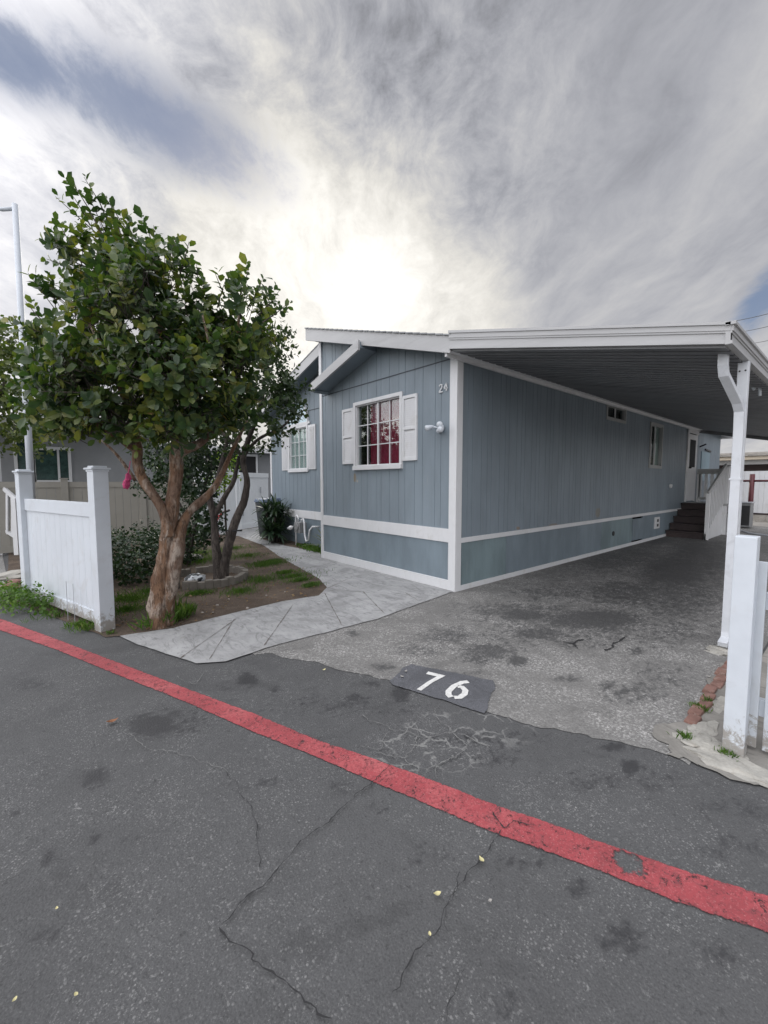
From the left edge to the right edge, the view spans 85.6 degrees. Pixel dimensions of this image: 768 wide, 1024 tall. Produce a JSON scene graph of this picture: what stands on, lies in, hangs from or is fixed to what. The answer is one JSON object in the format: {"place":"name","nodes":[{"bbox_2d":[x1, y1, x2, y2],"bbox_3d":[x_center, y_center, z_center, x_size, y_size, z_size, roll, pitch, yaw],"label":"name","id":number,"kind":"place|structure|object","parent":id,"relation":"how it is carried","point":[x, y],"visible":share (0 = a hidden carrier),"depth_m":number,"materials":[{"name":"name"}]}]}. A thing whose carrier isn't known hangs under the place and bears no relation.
{"place":"outdoors","nodes":[
{"label":"outdoors","id":0,"kind":"place"},
{"bbox_2d":[0,555,10,600],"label":"neighbour driveway","id":1,"kind":"structure","parent":0,"point":[2,567],"depth_m":7.04,"materials":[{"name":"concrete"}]},
{"bbox_2d":[0,569,20,580],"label":"edging stone","id":2,"kind":"object","parent":1,"relation":"on","point":[13,574],"visible":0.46,"depth_m":6.19,"materials":[{"name":"stone"}]},
{"bbox_2d":[0,314,73,462],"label":"neighbour tree","id":3,"kind":"object","parent":1,"relation":"on","point":[6,356],"visible":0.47,"depth_m":8.99,"materials":[{"name":"green plant"}]},
{"bbox_2d":[7,535,326,636],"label":"garden soil","id":4,"kind":"structure","parent":0,"point":[234,604],"depth_m":5.44,"materials":[{"name":"brown soil"}]},
{"bbox_2d":[0,202,35,498],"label":"street light","id":5,"kind":"object","parent":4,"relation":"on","point":[14,208],"visible":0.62,"depth_m":7.65,"materials":[{"name":"white metal"}]},
{"bbox_2d":[0,577,58,616],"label":"weeds","id":6,"kind":"object","parent":4,"relation":"on","point":[17,592],"visible":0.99,"depth_m":4.68,"materials":[{"name":"green plant"}]},
{"bbox_2d":[21,609,95,634],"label":"edge weeds","id":7,"kind":"object","parent":4,"relation":"on","point":[83,625],"visible":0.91,"depth_m":4.13,"materials":[{"name":"green plant"}]},
{"bbox_2d":[12,466,115,631],"bbox_3d":[-3.573,0.321,4.570,2.158,1.606,0.170,3,5,33],"label":"fence panel","id":8,"kind":"object","parent":4,"relation":"on","point":[62,544],"visible":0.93,"depth_m":4.37,"materials":[{"name":"white plastic"}]},
{"bbox_2d":[66,585,74,619],"bbox_3d":[-3.239,0.936,4.285,0.176,0.420,0.006,3,5,33],"label":"wire stake","id":9,"kind":"object","parent":4,"relation":"on","point":[71,599],"visible":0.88,"depth_m":4.25,"materials":[{"name":"metal"}]},
{"bbox_2d":[0,478,197,552],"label":"privacy fence","id":10,"kind":"object","parent":4,"relation":"on","point":[142,507],"visible":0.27,"depth_m":9.37,"materials":[{"name":"beige plastic"}]},
{"bbox_2d":[0,170,292,629],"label":"garden tree","id":11,"kind":"object","parent":4,"relation":"on","point":[70,371],"visible":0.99,"depth_m":3.67,"materials":[{"name":"green plant"}]},
{"bbox_2d":[122,461,131,489],"bbox_3d":[-2.698,-0.385,4.348,0.086,0.300,0.075,-4,5,-40],"label":"hanging cloth","id":12,"kind":"object","parent":11,"relation":"hanging from","point":[126,482],"visible":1,"depth_m":4.33,"materials":[{"name":"pink fabric"}]},
{"bbox_2d":[111,516,206,585],"bbox_3d":[-3.951,0.543,6.725,2.295,0.909,2.564,-4,5,-40],"label":"hedge","id":13,"kind":"object","parent":4,"relation":"on","point":[144,544],"visible":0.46,"depth_m":6.15,"materials":[{"name":"green plant"}]},
{"bbox_2d":[127,596,197,630],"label":"tall grass","id":14,"kind":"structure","parent":4,"relation":"on","point":[187,609],"depth_m":4.30,"materials":[{"name":"green plant"}]},
{"bbox_2d":[130,405,240,564],"bbox_3d":[-3.427,-0.573,7.175,1.535,3.033,1.953,-4,5,-40],"label":"tall shrub","id":15,"kind":"object","parent":4,"relation":"on","point":[160,466],"visible":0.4,"depth_m":6.94,"materials":[{"name":"green plant"}]},
{"bbox_2d":[47,539,332,620],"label":"grass","id":16,"kind":"structure","parent":4,"relation":"on","point":[132,596],"depth_m":5.90,"materials":[{"name":"green plant"}]},
{"bbox_2d":[184,554,203,561],"bbox_3d":[-3.593,0.855,7.644,0.506,0.170,0.311,-2,5,-26],"label":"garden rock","id":17,"kind":"object","parent":4,"relation":"on","point":[194,555],"visible":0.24,"depth_m":7.61,"materials":[{"name":"stone"}]},
{"bbox_2d":[184,573,205,581],"bbox_3d":[-2.637,0.942,5.793,0.285,0.167,0.237,-4,5,-40],"label":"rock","id":18,"kind":"object","parent":4,"relation":"on","point":[196,576],"visible":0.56,"depth_m":5.74,"materials":[{"name":"white stone"}]},
{"bbox_2d":[178,565,247,589],"bbox_3d":[-2.618,0.950,6.140,1.159,0.127,1.159,-4,5,-40],"label":"planter ring","id":19,"kind":"object","parent":4,"relation":"on","point":[242,573],"visible":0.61,"depth_m":5.83,"materials":[{"name":"concrete"}]},
{"bbox_2d":[114,550,314,629],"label":"leaf litter","id":20,"kind":"object","parent":4,"relation":"on","point":[209,593],"visible":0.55,"depth_m":5.21,"materials":[{"name":"brown plant"}]},
{"bbox_2d":[125,290,314,579],"bbox_3d":[-2.368,-1.083,6.019,2.858,4.210,1.585,1,4,14],"label":"slender tree","id":21,"kind":"object","parent":4,"relation":"on","point":[221,562],"visible":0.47,"depth_m":5.92,"materials":[{"name":"green plant"}]},
{"bbox_2d":[203,452,241,536],"bbox_3d":[-3.056,-0.176,7.911,0.841,2.120,0.686,1,4,19],"label":"lime shrub","id":22,"kind":"object","parent":4,"relation":"on","point":[225,479],"visible":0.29,"depth_m":7.87,"materials":[{"name":"green plant"}]},
{"bbox_2d":[154,444,270,497],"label":"porch house","id":23,"kind":"structure","parent":0,"point":[256,463],"depth_m":18.61,"materials":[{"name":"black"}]},
{"bbox_2d":[204,452,228,471],"bbox_3d":[-7.112,-1.722,17.584,1.040,1.580,0.120,-4,5,-40],"label":"window","id":24,"kind":"structure","parent":23,"relation":"in","point":[211,452],"depth_m":17.39,"materials":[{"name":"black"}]},
{"bbox_2d":[229,454,257,472],"bbox_3d":[-6.219,-1.776,18.346,1.290,1.580,0.120,-4,5,-40],"label":"window","id":25,"kind":"structure","parent":23,"relation":"in","point":[251,459],"depth_m":18.53,"materials":[{"name":"white"}]},
{"bbox_2d":[260,538,302,548],"bbox_3d":[-2.031,0.754,9.532,0.450,0.001,3.400,-4,5,-40],"label":"soil strip","id":26,"kind":"object","parent":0,"point":[289,543],"visible":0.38,"depth_m":9.90,"materials":[{"name":"brown soil"}]},
{"bbox_2d":[287,515,319,544],"bbox_3d":[-1.748,0.423,9.210,0.979,0.700,0.262,3,5,38],"label":"gas meter","id":27,"kind":"object","parent":26,"relation":"on","point":[300,527],"visible":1,"depth_m":9.23,"materials":[{"name":"grey metal"}]},
{"bbox_2d":[293,543,320,553],"bbox_3d":[-1.517,0.755,8.906,0.538,0.108,1.715,-2,5,-31],"label":"ground cover","id":28,"kind":"object","parent":26,"relation":"on","point":[311,548],"visible":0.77,"depth_m":8.86,"materials":[{"name":"green plant"}]},
{"bbox_2d":[121,527,463,662],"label":"walkway","id":29,"kind":"structure","parent":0,"point":[253,631],"depth_m":4.52,"materials":[{"name":"concrete"}]},
{"bbox_2d":[194,469,239,532],"bbox_3d":[-4.527,-0.272,11.351,0.150,1.820,1.690,1,4,18],"label":"privacy fence","id":30,"kind":"object","parent":29,"relation":"on","point":[232,500],"visible":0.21,"depth_m":11.78,"materials":[{"name":"white plastic"}]},
{"bbox_2d":[239,472,268,528],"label":"garden gate","id":31,"kind":"structure","parent":29,"relation":"on","point":[258,485],"depth_m":12.84,"materials":[{"name":"white plastic"}]},
{"bbox_2d":[254,497,280,538],"bbox_3d":[-2.918,0.163,10.602,0.596,1.059,0.572,-4,5,-40],"label":"wheeled bin","id":32,"kind":"object","parent":29,"relation":"on","point":[257,503],"visible":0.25,"depth_m":10.46,"materials":[{"name":"grey plastic"}]},
{"bbox_2d":[250,493,294,543],"bbox_3d":[-2.636,0.164,9.950,1.153,1.296,1.546,0,4,-3],"label":"strap leaf plant","id":33,"kind":"object","parent":29,"relation":"on","point":[272,522],"visible":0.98,"depth_m":9.74,"materials":[{"name":"green plant"}]},
{"bbox_2d":[0,526,767,1023],"bbox_3d":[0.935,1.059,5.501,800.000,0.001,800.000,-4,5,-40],"label":"road","id":34,"kind":"structure","parent":0,"point":[142,868],"depth_m":1.59,"materials":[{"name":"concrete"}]},
{"bbox_2d":[0,459,19,554],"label":"stair rail","id":35,"kind":"object","parent":34,"relation":"on","point":[13,532],"visible":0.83,"depth_m":8.20,"materials":[{"name":"wood"}]},
{"bbox_2d":[0,579,21,587],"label":"edging stone","id":36,"kind":"object","parent":34,"relation":"on","point":[16,580],"visible":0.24,"depth_m":5.66,"materials":[{"name":"brown stone"}]},
{"bbox_2d":[0,415,154,530],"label":"neighbour house","id":37,"kind":"structure","parent":34,"relation":"on","point":[69,464],"depth_m":11.53,"materials":[{"name":"grey paint"}]},
{"bbox_2d":[13,441,35,481],"bbox_3d":[-9.449,-1.330,10.910,0.426,1.141,0.039,-4,5,-40],"label":"window","id":38,"kind":"structure","parent":37,"relation":"in","point":[19,461],"depth_m":10.86,"materials":[{"name":"glass"}]},
{"bbox_2d":[33,447,71,481],"bbox_3d":[-9.025,-1.277,11.277,0.848,0.981,0.039,-4,5,-40],"label":"window","id":39,"kind":"structure","parent":37,"relation":"in","point":[57,466],"depth_m":11.31,"materials":[{"name":"green glass"}]},
{"bbox_2d":[4,726,538,1023],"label":"road cracks","id":40,"kind":"object","parent":34,"relation":"on","point":[273,972],"visible":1,"depth_m":1.39,"materials":[{"name":"black asphalt"}]},
{"bbox_2d":[125,676,489,772],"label":"pale cracks","id":41,"kind":"object","parent":34,"relation":"on","point":[373,748],"visible":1,"depth_m":2.30,"materials":[{"name":"grey asphalt"}]},
{"bbox_2d":[0,619,767,931],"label":"red line","id":42,"kind":"object","parent":34,"relation":"on","point":[738,903],"visible":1,"depth_m":1.81,"materials":[{"name":"paint"}]},
{"bbox_2d":[262,327,732,591],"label":"manufactured house","id":43,"kind":"structure","parent":34,"relation":"on","point":[418,457],"depth_m":6.75,"materials":[{"name":"blue paint"}]},
{"bbox_2d":[287,424,308,471],"bbox_3d":[-1.977,-1.471,9.696,0.129,1.072,0.940,-4,5,-40],"label":"window","id":44,"kind":"structure","parent":43,"relation":"in","point":[298,444],"depth_m":9.75,"materials":[{"name":"white glass"}]},
{"bbox_2d":[287,402,309,427],"bbox_3d":[-2.009,-2.285,9.610,0.050,0.575,1.120,-4,5,-40],"label":"arched window","id":45,"kind":"structure","parent":43,"relation":"in","point":[305,421],"depth_m":9.47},
{"bbox_2d":[352,391,402,469],"bbox_3d":[-0.092,-1.238,6.573,0.144,1.121,1.200,-4,5,-40],"label":"window","id":46,"kind":"structure","parent":43,"relation":"in","point":[386,414],"depth_m":6.54,"materials":[{"name":"white glass"}]},
{"bbox_2d":[606,405,626,423],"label":"window","id":47,"kind":"structure","parent":43,"relation":"in","point":[624,412],"depth_m":8.64,"materials":[{"name":"grey paint"}]},
{"bbox_2d":[648,422,663,468],"bbox_3d":[6.706,-1.635,10.297,0.910,1.101,0.119,-4,5,-40],"label":"window","id":48,"kind":"structure","parent":43,"relation":"in","point":[658,428],"depth_m":10.47,"materials":[{"name":"grey glass"}]},
{"bbox_2d":[686,434,696,500],"bbox_3d":[9.167,-1.316,12.339,0.800,1.960,0.140,-4,5,-40],"label":"door","id":49,"kind":"structure","parent":43,"relation":"in","point":[692,438],"depth_m":12.33,"materials":[{"name":"white"}]},
{"bbox_2d":[672,729,716,746],"bbox_3d":[1.749,1.286,2.331,0.218,0.056,0.241,-4,5,-40],"label":"concrete chunk","id":50,"kind":"object","parent":34,"relation":"on","point":[699,737],"visible":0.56,"depth_m":2.32,"materials":[{"name":"grey concrete"}]},
{"bbox_2d":[682,739,749,759],"bbox_3d":[1.796,1.291,2.223,0.216,0.045,0.324,-4,5,-40],"label":"concrete chunk","id":51,"kind":"object","parent":34,"relation":"on","point":[709,749],"visible":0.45,"depth_m":2.24,"materials":[{"name":"grey concrete"}]},
{"bbox_2d":[682,746,767,787],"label":"concrete chunk","id":52,"kind":"object","parent":34,"relation":"on","point":[744,769],"visible":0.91,"depth_m":2.09,"materials":[{"name":"grey concrete"}]},
{"bbox_2d":[0,0,767,452],"label":"sky","id":53,"kind":"structure","parent":0,"point":[422,166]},
{"bbox_2d":[253,526,767,764],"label":"driveway","id":54,"kind":"structure","parent":0,"point":[657,603],"depth_m":3.82,"materials":[{"name":"concrete"}]},
{"bbox_2d":[101,630,738,757],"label":"crack weeds","id":55,"kind":"object","parent":54,"relation":"on","point":[682,734],"visible":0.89,"depth_m":2.35,"materials":[{"name":"green plant"}]},
{"bbox_2d":[390,664,494,712],"bbox_3d":[0.409,1.232,2.956,0.722,0.001,0.465,2,5,26],"label":"number patch","id":56,"kind":"object","parent":54,"relation":"on","point":[416,677],"visible":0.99,"depth_m":2.95,"materials":[{"name":"black paint"}]},
{"bbox_2d":[418,672,468,698],"bbox_3d":[0.429,1.229,2.942,0.365,0.001,0.298,2,5,28],"label":"parking number","id":57,"kind":"object","parent":56,"relation":"on","point":[450,689],"visible":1,"depth_m":2.92,"materials":[{"name":"white paint"}]},
{"bbox_2d":[567,637,624,650],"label":"driveway cracks","id":58,"kind":"object","parent":54,"relation":"on","point":[573,643],"visible":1,"depth_m":3.74,"materials":[{"name":"black asphalt"}]},
{"bbox_2d":[445,320,767,647],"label":"carport","id":59,"kind":"object","parent":54,"relation":"on","point":[703,377],"visible":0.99,"depth_m":4.27,"materials":[{"name":"white metal"}]},
{"bbox_2d":[752,387,761,395],"bbox_3d":[4.010,-1.320,4.453,0.091,0.150,0.059,2,4,22],"label":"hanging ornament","id":60,"kind":"object","parent":59,"relation":"hanging from","point":[759,391],"visible":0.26,"depth_m":4.45,"materials":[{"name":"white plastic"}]},
{"bbox_2d":[665,464,730,539],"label":"entry stairs","id":61,"kind":"structure","parent":54,"relation":"on","point":[706,520],"depth_m":11.22,"materials":[{"name":"brown paint"}]},
{"bbox_2d":[687,720,718,739],"bbox_3d":[1.865,1.275,2.432,0.375,0.044,0.170,-4,5,-40],"label":"concrete chunk","id":62,"kind":"object","parent":54,"relation":"on","point":[709,729],"visible":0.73,"depth_m":2.42,"materials":[{"name":"grey concrete"}]},
{"bbox_2d":[700,692,715,701],"bbox_3d":[2.167,1.240,2.775,0.118,0.029,0.068,-4,5,-40],"label":"brick","id":63,"kind":"object","parent":54,"relation":"on","point":[712,696],"visible":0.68,"depth_m":2.77,"materials":[{"name":"red brick"}]},
{"bbox_2d":[702,684,717,693],"bbox_3d":[2.257,1.231,2.873,0.118,0.034,0.067,-4,5,-40],"label":"brick","id":64,"kind":"object","parent":54,"relation":"on","point":[709,688],"visible":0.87,"depth_m":2.86,"materials":[{"name":"red brick"}]},
{"bbox_2d":[704,645,727,655],"bbox_3d":[2.881,1.193,3.540,0.256,0.072,0.258,-4,5,-40],"label":"concrete chunk","id":65,"kind":"object","parent":54,"relation":"on","point":[717,650],"visible":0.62,"depth_m":3.53,"materials":[{"name":"grey concrete"}]},
{"bbox_2d":[712,696,724,713],"bbox_3d":[2.203,1.255,2.692,0.316,0.040,0.150,-4,5,-40],"label":"concrete chunk","id":66,"kind":"object","parent":54,"relation":"on","point":[718,705],"visible":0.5,"depth_m":2.68,"materials":[{"name":"grey concrete"}]},
{"bbox_2d":[714,667,726,675],"bbox_3d":[2.556,1.212,3.139,0.118,0.034,0.072,-4,5,-40],"label":"brick","id":67,"kind":"object","parent":54,"relation":"on","point":[721,671],"visible":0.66,"depth_m":3.12,"materials":[{"name":"red brick"}]},
{"bbox_2d":[740,501,754,526],"bbox_3d":[11.521,0.073,13.181,0.560,0.790,0.320,-4,5,-40],"label":"condenser box","id":68,"kind":"object","parent":54,"relation":"on","point":[747,509],"visible":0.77,"depth_m":13.01,"materials":[{"name":"grey metal"}]},
{"bbox_2d":[740,530,767,535],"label":"ground pipe","id":69,"kind":"object","parent":54,"relation":"on","point":[754,533],"visible":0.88,"depth_m":11.47,"materials":[{"name":"metal"}]},
{"bbox_2d":[651,662,767,784],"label":"concrete apron","id":70,"kind":"object","parent":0,"point":[758,755],"visible":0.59,"depth_m":2.35,"materials":[{"name":"grey concrete"}]},
{"bbox_2d":[684,713,701,724],"bbox_3d":[1.868,1.259,2.509,0.118,0.030,0.070,-4,5,-40],"label":"brick","id":71,"kind":"object","parent":70,"relation":"on","point":[690,718],"visible":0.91,"depth_m":2.50,"materials":[{"name":"red brick"}]},
{"bbox_2d":[687,704,705,716],"bbox_3d":[1.963,1.250,2.603,0.118,0.034,0.074,-4,5,-40],"label":"brick","id":72,"kind":"object","parent":70,"relation":"on","point":[697,711],"visible":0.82,"depth_m":2.59,"materials":[{"name":"red brick"}]},
{"bbox_2d":[699,700,712,708],"bbox_3d":[2.072,1.246,2.680,0.118,0.032,0.072,-4,5,-40],"label":"brick","id":73,"kind":"object","parent":70,"relation":"on","point":[708,704],"visible":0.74,"depth_m":2.67,"materials":[{"name":"red brick"}]},
{"bbox_2d":[710,680,724,688],"bbox_3d":[2.368,1.228,2.950,0.118,0.028,0.070,-4,5,-40],"label":"brick","id":74,"kind":"object","parent":70,"relation":"on","point":[719,684],"visible":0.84,"depth_m":2.94,"materials":[{"name":"red brick"}]},
{"bbox_2d":[713,674,725,682],"bbox_3d":[2.468,1.221,3.037,0.118,0.029,0.074,-4,5,-40],"label":"brick","id":75,"kind":"object","parent":70,"relation":"on","point":[719,677],"visible":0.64,"depth_m":3.02,"materials":[{"name":"red brick"}]},
{"bbox_2d":[722,535,767,757],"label":"picket fence","id":76,"kind":"object","parent":70,"relation":"on","point":[745,705],"visible":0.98,"depth_m":2.16,"materials":[{"name":"white plastic"}]},
{"bbox_2d":[753,522,767,662],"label":"side pad","id":77,"kind":"object","parent":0,"point":[765,654],"visible":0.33,"depth_m":3.60,"materials":[{"name":"concrete"}]},
{"bbox_2d":[719,452,767,514],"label":"house","id":78,"kind":"structure","parent":77,"relation":"on","point":[755,461],"depth_m":17.57,"materials":[{"name":"concrete"}]},
{"bbox_2d":[742,471,767,521],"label":"board fence","id":79,"kind":"object","parent":77,"relation":"on","point":[760,511],"visible":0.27,"depth_m":15.12,"materials":[{"name":"wood"}]},
{"bbox_2d":[743,474,767,501],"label":"pipe rail","id":80,"kind":"object","parent":77,"relation":"on","point":[751,480],"visible":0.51,"depth_m":13.94,"materials":[{"name":"red metal"}]}
]}

